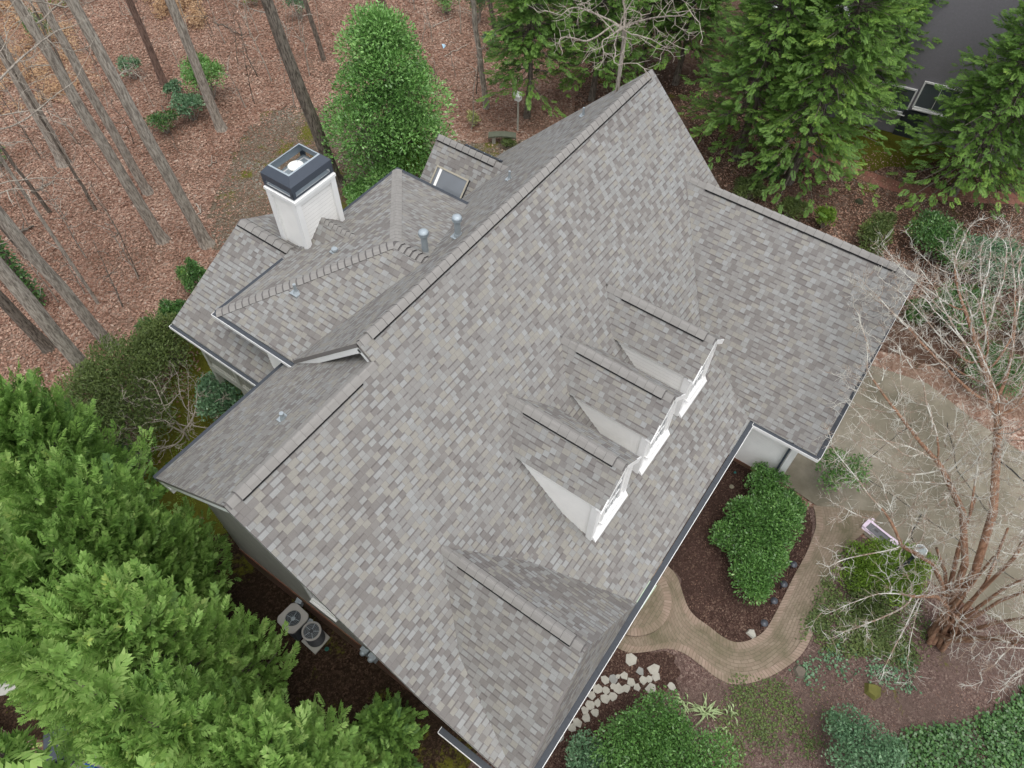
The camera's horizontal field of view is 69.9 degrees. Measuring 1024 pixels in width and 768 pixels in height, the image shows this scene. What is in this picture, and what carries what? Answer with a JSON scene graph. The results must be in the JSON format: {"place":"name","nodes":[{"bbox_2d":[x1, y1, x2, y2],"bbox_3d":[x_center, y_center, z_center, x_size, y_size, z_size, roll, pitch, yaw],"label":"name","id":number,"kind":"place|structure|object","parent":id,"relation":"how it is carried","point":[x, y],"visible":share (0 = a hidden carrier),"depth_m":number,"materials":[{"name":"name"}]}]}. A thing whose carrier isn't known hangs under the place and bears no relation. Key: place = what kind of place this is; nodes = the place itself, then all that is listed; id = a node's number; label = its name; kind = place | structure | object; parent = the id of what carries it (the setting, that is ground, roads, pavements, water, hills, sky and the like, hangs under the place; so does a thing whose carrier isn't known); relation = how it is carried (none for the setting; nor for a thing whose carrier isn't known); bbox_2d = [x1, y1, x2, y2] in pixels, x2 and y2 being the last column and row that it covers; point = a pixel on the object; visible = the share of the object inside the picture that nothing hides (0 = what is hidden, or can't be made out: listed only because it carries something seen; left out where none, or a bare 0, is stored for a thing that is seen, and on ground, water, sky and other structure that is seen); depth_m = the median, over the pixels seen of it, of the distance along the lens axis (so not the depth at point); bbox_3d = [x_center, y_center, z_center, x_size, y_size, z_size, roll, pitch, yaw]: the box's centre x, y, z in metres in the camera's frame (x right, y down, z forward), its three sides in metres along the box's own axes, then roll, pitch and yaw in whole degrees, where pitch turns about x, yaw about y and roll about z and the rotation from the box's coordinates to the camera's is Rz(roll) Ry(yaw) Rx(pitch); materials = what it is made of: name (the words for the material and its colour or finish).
{"place":"outdoors","nodes":[
{"label":"outdoors","id":0,"kind":"place"},
{"bbox_2d":[136,341,241,539],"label":"moss lawn","id":1,"kind":"structure","parent":0,"point":[170,496],"depth_m":24.21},
{"bbox_2d":[0,0,1023,752],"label":"ground","id":2,"kind":"structure","parent":0,"point":[892,362],"depth_m":33.08,"materials":[{"name":"brown plant"}]},
{"bbox_2d":[0,236,46,305],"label":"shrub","id":3,"kind":"object","parent":2,"relation":"on","point":[21,274],"visible":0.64,"depth_m":25.96,"materials":[{"name":"green plant"}]},
{"bbox_2d":[0,144,51,212],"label":"woodland tree","id":4,"kind":"object","parent":2,"relation":"on","point":[32,188],"visible":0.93,"depth_m":28.90,"materials":[{"name":"brown plant"}]},
{"bbox_2d":[0,290,55,353],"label":"woodland tree","id":5,"kind":"object","parent":2,"relation":"on","point":[32,331],"visible":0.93,"depth_m":24.91,"materials":[{"name":"brown plant"}]},
{"bbox_2d":[0,35,71,168],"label":"woodland tree","id":6,"kind":"object","parent":2,"relation":"on","point":[52,147],"visible":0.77,"depth_m":29.84,"materials":[{"name":"grey plant"}]},
{"bbox_2d":[0,44,97,211],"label":"woodland tree","id":7,"kind":"object","parent":2,"relation":"on","point":[61,152],"visible":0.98,"depth_m":27.84,"materials":[{"name":"brown plant"}]},
{"bbox_2d":[0,0,106,304],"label":"bare tree","id":8,"kind":"object","parent":2,"relation":"on","point":[48,229],"visible":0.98,"depth_m":21.34,"materials":[{"name":"grey plant"}]},
{"bbox_2d":[0,1,107,104],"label":"tan leaf drift","id":9,"kind":"object","parent":2,"relation":"on","point":[62,60],"visible":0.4,"depth_m":36.66,"materials":[{"name":"brown plant"}]},
{"bbox_2d":[0,1,82,113],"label":"dry beech leaves","id":10,"kind":"object","parent":9,"relation":"on","point":[39,63],"visible":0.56,"depth_m":36.36,"materials":[{"name":"brown plant"}]},
{"bbox_2d":[0,170,112,393],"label":"woodland tree","id":11,"kind":"object","parent":2,"relation":"on","point":[34,308],"visible":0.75,"depth_m":21.54,"materials":[{"name":"grey plant"}]},
{"bbox_2d":[0,169,117,352],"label":"woodland tree","id":12,"kind":"object","parent":2,"relation":"on","point":[50,275],"visible":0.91,"depth_m":22.80,"materials":[{"name":"grey plant"}]},
{"bbox_2d":[0,0,153,196],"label":"woodland tree","id":13,"kind":"object","parent":2,"relation":"on","point":[121,146],"visible":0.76,"depth_m":27.23,"materials":[{"name":"grey plant"}]},
{"bbox_2d":[0,0,170,245],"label":"woodland tree","id":14,"kind":"object","parent":2,"relation":"on","point":[160,236],"visible":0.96,"depth_m":24.75,"materials":[{"name":"grey plant"}]},
{"bbox_2d":[0,511,207,767],"bbox_3d":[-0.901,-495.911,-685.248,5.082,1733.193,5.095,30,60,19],"label":"cypress tree","id":15,"kind":"object","parent":2,"relation":"on","point":[24,574],"visible":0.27,"depth_m":13.70,"materials":[{"name":"green plant"}]},
{"bbox_2d":[5,0,214,249],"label":"woodland tree","id":16,"kind":"object","parent":2,"relation":"on","point":[205,240],"visible":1,"depth_m":24.29,"materials":[{"name":"grey plant"}]},
{"bbox_2d":[0,450,241,666],"bbox_3d":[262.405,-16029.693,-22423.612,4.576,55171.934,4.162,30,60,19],"label":"cypress tree","id":17,"kind":"object","parent":2,"relation":"on","point":[12,474],"visible":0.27,"depth_m":15.95,"materials":[{"name":"green plant"}]},
{"bbox_2d":[48,325,198,451],"bbox_3d":[-12.179,0.316,23.302,4.648,3.050,4.860,30,60,19],"label":"shrub","id":18,"kind":"object","parent":2,"relation":"on","point":[107,403],"visible":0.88,"depth_m":22.73,"materials":[{"name":"green plant"}]},
{"bbox_2d":[115,54,142,79],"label":"shrub","id":19,"kind":"object","parent":2,"relation":"on","point":[131,61],"visible":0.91,"depth_m":35.22,"materials":[{"name":"green plant"}]},
{"bbox_2d":[125,0,168,86],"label":"woodland tree","id":20,"kind":"object","parent":2,"relation":"on","point":[161,77],"visible":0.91,"depth_m":33.92,"materials":[{"name":"brown wood"}]},
{"bbox_2d":[144,108,179,133],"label":"shrub","id":21,"kind":"object","parent":2,"relation":"on","point":[156,118],"visible":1,"depth_m":32.78,"materials":[{"name":"green plant"}]},
{"bbox_2d":[129,309,202,373],"bbox_3d":[-11.675,-1.227,24.841,2.546,2.328,2.661,5,55,3],"label":"shrub","id":22,"kind":"object","parent":2,"relation":"on","point":[162,320],"visible":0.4,"depth_m":24.57,"materials":[{"name":"green plant"}]},
{"bbox_2d":[108,361,230,461],"bbox_3d":[-10.612,0.960,22.909,3.615,2.967,3.570,30,60,19],"label":"bare bush","id":23,"kind":"object","parent":2,"relation":"on","point":[181,431],"visible":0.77,"depth_m":22.64,"materials":[{"name":"plant"}]},
{"bbox_2d":[155,298,185,321],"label":"shrub","id":24,"kind":"object","parent":2,"relation":"on","point":[174,307],"visible":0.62,"depth_m":26.34,"materials":[{"name":"green plant"}]},
{"bbox_2d":[142,0,209,29],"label":"dry beech leaves","id":25,"kind":"object","parent":2,"relation":"on","point":[162,7],"visible":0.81,"depth_m":38.94,"materials":[{"name":"brown plant"}]},
{"bbox_2d":[167,90,205,120],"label":"shrub","id":26,"kind":"object","parent":2,"relation":"on","point":[186,101],"visible":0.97,"depth_m":33.20,"materials":[{"name":"green plant"}]},
{"bbox_2d":[174,256,206,293],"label":"shrub","id":27,"kind":"object","parent":2,"relation":"on","point":[191,269],"visible":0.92,"depth_m":27.08,"materials":[{"name":"green plant"}]},
{"bbox_2d":[165,0,227,132],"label":"woodland tree","id":28,"kind":"object","parent":2,"relation":"on","point":[203,85],"visible":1,"depth_m":31.05,"materials":[{"name":"grey plant"}]},
{"bbox_2d":[0,722,400,767],"bbox_3d":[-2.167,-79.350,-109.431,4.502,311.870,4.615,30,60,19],"label":"cypress tree","id":29,"kind":"object","parent":2,"relation":"on","point":[15,750],"visible":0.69,"depth_m":5.93,"materials":[{"name":"green plant"}]},
{"bbox_2d":[178,51,227,99],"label":"shrub","id":30,"kind":"object","parent":2,"relation":"on","point":[214,67],"visible":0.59,"depth_m":33.46,"materials":[{"name":"green plant"}]},
{"bbox_2d":[192,370,243,423],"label":"shrub","id":31,"kind":"object","parent":2,"relation":"on","point":[214,388],"visible":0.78,"depth_m":23.32,"materials":[{"name":"green plant"}]},
{"bbox_2d":[0,526,476,767],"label":"dark side yard","id":32,"kind":"structure","parent":2,"relation":"on","point":[346,672],"depth_m":19.73,"materials":[{"name":"brown soil"}]},
{"bbox_2d":[0,356,168,511],"bbox_3d":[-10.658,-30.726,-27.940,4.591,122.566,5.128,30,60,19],"label":"cypress tree","id":33,"kind":"object","parent":32,"relation":"on","point":[32,419],"visible":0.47,"depth_m":16.92,"materials":[{"name":"green plant"}]},
{"bbox_2d":[0,578,175,751],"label":"cypress tree","id":34,"kind":"object","parent":32,"relation":"on","point":[54,712],"visible":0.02,"depth_m":15.45,"materials":[{"name":"green plant"}]},
{"bbox_2d":[0,437,234,622],"bbox_3d":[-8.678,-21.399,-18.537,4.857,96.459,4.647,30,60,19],"label":"cypress tree","id":35,"kind":"object","parent":32,"relation":"on","point":[68,498],"visible":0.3,"depth_m":15.09,"materials":[{"name":"green plant"}]},
{"bbox_2d":[0,502,300,730],"bbox_3d":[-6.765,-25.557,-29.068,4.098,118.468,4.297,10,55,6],"label":"cypress tree","id":36,"kind":"object","parent":32,"relation":"on","point":[106,616],"visible":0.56,"depth_m":12.90,"materials":[{"name":"green plant"}]},
{"bbox_2d":[0,633,312,767],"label":"cypress tree","id":37,"kind":"object","parent":32,"relation":"on","point":[124,748],"visible":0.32,"depth_m":11.47,"materials":[{"name":"green plant"}]},
{"bbox_2d":[20,642,381,767],"bbox_3d":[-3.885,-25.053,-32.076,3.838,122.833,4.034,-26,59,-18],"label":"cypress tree","id":38,"kind":"object","parent":32,"relation":"on","point":[246,736],"visible":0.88,"depth_m":9.89,"materials":[{"name":"green plant"}]},
{"bbox_2d":[277,603,309,640],"bbox_3d":[-5.955,6.575,20.205,0.680,0.770,0.680,34,61,21],"label":"condenser","id":39,"kind":"object","parent":32,"relation":"on","point":[296,616],"visible":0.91,"depth_m":19.93,"materials":[{"name":"black metal"}]},
{"bbox_2d":[301,632,329,653],"bbox_3d":[-5.432,7.075,20.321,0.576,0.070,0.625,30,60,19],"label":"condenser pad","id":40,"kind":"object","parent":32,"relation":"on","point":[314,650],"visible":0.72,"depth_m":20.19,"materials":[{"name":"concrete"}]},
{"bbox_2d":[301,621,324,646],"bbox_3d":[-5.416,6.850,20.027,0.536,0.670,0.536,30,60,19],"label":"condenser","id":41,"kind":"object","parent":40,"relation":"on","point":[313,633],"visible":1,"depth_m":19.80,"materials":[{"name":"metal"}]},
{"bbox_2d":[352,688,429,767],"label":"cypress tree","id":42,"kind":"object","parent":32,"relation":"on","point":[389,720],"visible":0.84,"depth_m":17.14,"materials":[{"name":"green plant"}]},
{"bbox_2d":[303,0,326,61],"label":"woodland tree","id":43,"kind":"object","parent":2,"relation":"on","point":[316,35],"visible":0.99,"depth_m":35.74,"materials":[{"name":"brown plant"}]},
{"bbox_2d":[207,105,523,249],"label":"dirt clearing","id":44,"kind":"structure","parent":2,"relation":"on","point":[306,133],"depth_m":32.47,"materials":[{"name":"brown soil"}]},
{"bbox_2d":[237,0,345,187],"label":"woodland tree","id":45,"kind":"object","parent":44,"relation":"on","point":[293,71],"visible":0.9,"depth_m":27.28,"materials":[{"name":"brown plant"}]},
{"bbox_2d":[192,80,517,255],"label":"fallen leaves","id":46,"kind":"object","parent":44,"relation":"on","point":[273,157],"visible":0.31,"depth_m":32.72,"materials":[{"name":"plant"}]},
{"bbox_2d":[342,174,379,205],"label":"shrub","id":47,"kind":"object","parent":44,"relation":"on","point":[352,193],"visible":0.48,"depth_m":30.10,"materials":[{"name":"green plant"}]},
{"bbox_2d":[315,0,458,196],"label":"holly tree","id":48,"kind":"object","parent":44,"relation":"on","point":[380,37],"visible":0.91,"depth_m":27.20,"materials":[{"name":"green plant"}]},
{"bbox_2d":[388,131,427,176],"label":"conifer shrub","id":49,"kind":"object","parent":44,"relation":"on","point":[411,163],"visible":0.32,"depth_m":29.18,"materials":[{"name":"green plant"}]},
{"bbox_2d":[452,0,489,109],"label":"woodland tree","id":50,"kind":"object","parent":2,"relation":"on","point":[478,49],"visible":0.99,"depth_m":32.49,"materials":[{"name":"grey plant"}]},
{"bbox_2d":[476,0,588,118],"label":"evergreen tree","id":51,"kind":"object","parent":2,"relation":"on","point":[511,24],"visible":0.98,"depth_m":30.73,"materials":[{"name":"green plant"}]},
{"bbox_2d":[153,69,918,767],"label":"house","id":52,"kind":"structure","parent":2,"relation":"on","point":[469,441],"depth_m":18.28,"materials":[{"name":"grey"}]},
{"bbox_2d":[564,727,613,767],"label":"shrub","id":53,"kind":"object","parent":2,"relation":"on","point":[585,761],"visible":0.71,"depth_m":17.95,"materials":[{"name":"green plant"}]},
{"bbox_2d":[537,648,680,767],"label":"dark mulch bed","id":54,"kind":"object","parent":2,"relation":"on","point":[618,664],"visible":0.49,"depth_m":19.62,"materials":[{"name":"brown soil"}]},
{"bbox_2d":[468,480,1023,767],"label":"faded mulch bed","id":55,"kind":"object","parent":2,"relation":"on","point":[943,670],"visible":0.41,"depth_m":19.65,"materials":[{"name":"brown soil"}]},
{"bbox_2d":[589,685,745,767],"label":"shrub","id":56,"kind":"object","parent":55,"relation":"on","point":[660,745],"visible":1,"depth_m":17.71,"materials":[{"name":"green plant"}]},
{"bbox_2d":[687,693,723,727],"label":"strap plant","id":57,"kind":"object","parent":55,"relation":"on","point":[703,713],"visible":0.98,"depth_m":19.25,"materials":[{"name":"green plant"}]},
{"bbox_2d":[662,457,812,641],"bbox_3d":[6.732,4.525,22.289,4.484,0.001,7.149,30,60,19],"label":"dark mulch bed","id":58,"kind":"object","parent":55,"relation":"on","point":[732,618],"visible":0.51,"depth_m":21.55,"materials":[{"name":"brown soil"}]},
{"bbox_2d":[707,515,744,553],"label":"shrub","id":59,"kind":"object","parent":58,"relation":"on","point":[722,534],"visible":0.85,"depth_m":21.58,"materials":[{"name":"green plant"}]},
{"bbox_2d":[708,667,849,767],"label":"ground cover","id":60,"kind":"object","parent":55,"relation":"on","point":[757,714],"visible":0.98,"depth_m":19.20,"materials":[{"name":"green plant"}]},
{"bbox_2d":[788,636,921,693],"bbox_3d":[9.327,7.657,20.040,3.626,0.276,1.509,2,54,1],"label":"pale ground cover","id":61,"kind":"object","parent":55,"relation":"on","point":[805,665],"visible":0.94,"depth_m":19.95,"materials":[{"name":"green plant"}]},
{"bbox_2d":[795,548,931,674],"bbox_3d":[10.116,6.746,20.699,3.424,0.277,3.517,30,60,19],"label":"ground cover","id":62,"kind":"object","parent":55,"relation":"on","point":[820,624],"visible":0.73,"depth_m":20.56,"materials":[{"name":"green plant"}]},
{"bbox_2d":[843,570,891,624],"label":"shrub","id":63,"kind":"object","parent":55,"relation":"on","point":[869,603],"visible":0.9,"depth_m":20.86,"materials":[{"name":"green plant"}]},
{"bbox_2d":[831,534,927,607],"bbox_3d":[10.833,5.488,21.391,2.539,0.562,2.416,30,60,19],"label":"shrub","id":64,"kind":"object","parent":55,"relation":"on","point":[871,567],"visible":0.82,"depth_m":21.31,"materials":[{"name":"green plant"}]},
{"bbox_2d":[806,213,1023,703],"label":"crape myrtle","id":65,"kind":"object","parent":55,"relation":"on","point":[942,633],"visible":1,"depth_m":18.07,"materials":[{"name":"brown plant"}]},
{"bbox_2d":[873,685,1023,767],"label":"ivy","id":66,"kind":"object","parent":55,"relation":"on","point":[1008,753],"visible":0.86,"depth_m":18.82,"materials":[{"name":"green plant"}]},
{"bbox_2d":[617,505,880,684],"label":"brick walk","id":67,"kind":"structure","parent":2,"relation":"on","point":[778,645],"depth_m":20.57,"materials":[{"name":"beige brick"}]},
{"bbox_2d":[621,570,671,636],"bbox_3d":[3.449,6.126,21.057,2.240,0.150,2.240,30,60,19],"label":"round step","id":68,"kind":"object","parent":67,"relation":"on","point":[652,615],"visible":0.39,"depth_m":20.73,"materials":[{"name":"brick"}]},
{"bbox_2d":[727,536,792,605],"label":"shrub","id":69,"kind":"object","parent":2,"relation":"on","point":[758,570],"visible":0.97,"depth_m":20.68,"materials":[{"name":"green plant"}]},
{"bbox_2d":[722,480,808,556],"bbox_3d":[7.444,4.032,21.727,2.324,1.657,2.833,30,60,19],"label":"shrub","id":70,"kind":"object","parent":2,"relation":"on","point":[773,522],"visible":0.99,"depth_m":21.35,"materials":[{"name":"green plant"}]},
{"bbox_2d":[743,461,792,498],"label":"shrub","id":71,"kind":"object","parent":2,"relation":"on","point":[762,469],"visible":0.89,"depth_m":22.28,"materials":[{"name":"green plant"}]},
{"bbox_2d":[574,0,1023,384],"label":"leaf bed","id":72,"kind":"object","parent":2,"relation":"on","point":[689,65],"visible":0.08,"depth_m":31.18,"materials":[{"name":"brown plant"}]},
{"bbox_2d":[533,0,656,101],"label":"evergreen tree","id":73,"kind":"object","parent":72,"relation":"on","point":[593,31],"visible":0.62,"depth_m":31.95,"materials":[{"name":"green plant"}]},
{"bbox_2d":[527,0,710,91],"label":"bare tree","id":74,"kind":"object","parent":72,"relation":"on","point":[620,27],"visible":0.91,"depth_m":18.62,"materials":[{"name":"grey plant"}]},
{"bbox_2d":[602,0,694,70],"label":"evergreen tree","id":75,"kind":"object","parent":72,"relation":"on","point":[648,24],"visible":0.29,"depth_m":34.01,"materials":[{"name":"green plant"}]},
{"bbox_2d":[631,0,734,85],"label":"evergreen tree","id":76,"kind":"object","parent":72,"relation":"on","point":[710,12],"visible":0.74,"depth_m":32.99,"materials":[{"name":"green plant"}]},
{"bbox_2d":[730,172,768,200],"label":"shrub","id":77,"kind":"object","parent":72,"relation":"on","point":[742,185],"visible":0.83,"depth_m":30.39,"materials":[{"name":"green plant"}]},
{"bbox_2d":[677,0,840,170],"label":"evergreen tree","id":78,"kind":"object","parent":72,"relation":"on","point":[762,67],"visible":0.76,"depth_m":28.63,"materials":[{"name":"green plant"}]},
{"bbox_2d":[772,195,811,220],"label":"shrub","id":79,"kind":"object","parent":72,"relation":"on","point":[790,203],"visible":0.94,"depth_m":29.97,"materials":[{"name":"green plant"}]},
{"bbox_2d":[723,0,923,217],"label":"evergreen tree","id":80,"kind":"object","parent":72,"relation":"on","point":[878,19],"visible":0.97,"depth_m":27.33,"materials":[{"name":"green plant"}]},
{"bbox_2d":[814,203,837,227],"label":"shrub","id":81,"kind":"object","parent":72,"relation":"on","point":[827,212],"visible":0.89,"depth_m":29.56,"materials":[{"name":"green plant"}]},
{"bbox_2d":[802,122,950,170],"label":"moss lawn","id":82,"kind":"structure","parent":72,"relation":"on","point":[891,142],"depth_m":33.16,"materials":[{"name":"green plant"}]},
{"bbox_2d":[856,210,897,256],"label":"shrub","id":83,"kind":"object","parent":72,"relation":"on","point":[869,227],"visible":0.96,"depth_m":28.82,"materials":[{"name":"green plant"}]},
{"bbox_2d":[807,0,948,126],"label":"evergreen tree","id":84,"kind":"object","parent":72,"relation":"on","point":[926,20],"visible":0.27,"depth_m":30.33,"materials":[{"name":"green plant"}]},
{"bbox_2d":[779,110,1023,204],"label":"leaf bed","id":85,"kind":"object","parent":72,"relation":"on","point":[927,192],"visible":0.43,"depth_m":31.66,"materials":[{"name":"brown plant"}]},
{"bbox_2d":[904,297,930,324],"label":"shrub","id":86,"kind":"object","parent":72,"relation":"on","point":[912,315],"visible":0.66,"depth_m":26.83,"materials":[{"name":"green plant"}]},
{"bbox_2d":[904,206,971,273],"bbox_3d":[16.791,-5.628,28.598,2.950,1.896,2.984,30,60,19],"label":"shrub","id":87,"kind":"object","parent":72,"relation":"on","point":[940,223],"visible":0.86,"depth_m":28.29,"materials":[{"name":"green plant"}]},
{"bbox_2d":[886,0,1023,222],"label":"evergreen tree","id":88,"kind":"object","parent":72,"relation":"on","point":[997,77],"visible":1,"depth_m":28.08,"materials":[{"name":"green plant"}]},
{"bbox_2d":[926,279,1004,335],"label":"shrub","id":89,"kind":"object","parent":72,"relation":"on","point":[955,293],"visible":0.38,"depth_m":26.09,"materials":[{"name":"green plant"}]},
{"bbox_2d":[955,232,1023,295],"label":"shrub","id":90,"kind":"object","parent":72,"relation":"on","point":[994,247],"visible":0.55,"depth_m":27.50,"materials":[{"name":"green plant"}]},
{"bbox_2d":[811,447,871,493],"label":"shrub","id":91,"kind":"object","parent":2,"relation":"on","point":[829,485],"visible":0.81,"depth_m":22.17,"materials":[{"name":"green plant"}]},
{"bbox_2d":[821,698,911,767],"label":"shrub","id":92,"kind":"object","parent":2,"relation":"on","point":[845,732],"visible":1,"depth_m":17.99,"materials":[{"name":"green plant"}]},
{"bbox_2d":[896,541,937,585],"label":"shrub","id":93,"kind":"object","parent":2,"relation":"on","point":[919,566],"visible":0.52,"depth_m":21.48,"materials":[{"name":"green plant"}]},
{"bbox_2d":[824,0,1023,165],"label":"neighbour house","id":94,"kind":"structure","parent":2,"relation":"on","point":[955,26],"depth_m":30.73,"materials":[{"name":"grey paint"}]},
{"bbox_2d":[870,81,917,115],"bbox_3d":[17.069,-12.777,32.807,1.553,1.278,0.402,30,60,19],"label":"window","id":95,"kind":"structure","parent":94,"relation":"in","point":[911,93],"depth_m":32.63,"materials":[{"name":"white glass"}]},
{"bbox_2d":[892,109,927,138],"bbox_3d":[18.112,-11.843,33.367,1.000,1.300,0.200,21,57,14],"label":"basement door","id":96,"kind":"structure","parent":94,"relation":"in","point":[906,112],"depth_m":33.21,"materials":[{"name":"black metal"}]},
{"bbox_2d":[912,81,961,117],"bbox_3d":[18.572,-12.438,32.059,1.553,1.328,0.402,30,60,19],"label":"window","id":97,"kind":"structure","parent":94,"relation":"in","point":[925,99],"depth_m":32.21,"materials":[{"name":"black glass"}]},
{"bbox_2d":[957,337,1023,399],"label":"shrub","id":98,"kind":"object","parent":2,"relation":"on","point":[1012,371],"visible":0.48,"depth_m":24.75,"materials":[{"name":"green plant"}]},
{"bbox_2d":[586,463,1018,767],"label":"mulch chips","id":99,"kind":"object","parent":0,"point":[811,677],"visible":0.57,"depth_m":19.57,"materials":[{"name":"brown plant"}]},
{"bbox_2d":[782,365,1023,632],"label":"driveway","id":100,"kind":"structure","parent":0,"point":[803,480],"depth_m":23.43,"materials":[{"name":"concrete"}]},
{"bbox_2d":[862,518,898,547],"bbox_3d":[11.239,4.556,22.239,0.582,0.116,1.131,-35,62,-23],"label":"bench","id":101,"kind":"object","parent":100,"relation":"on","point":[874,530],"visible":0.84,"depth_m":22.27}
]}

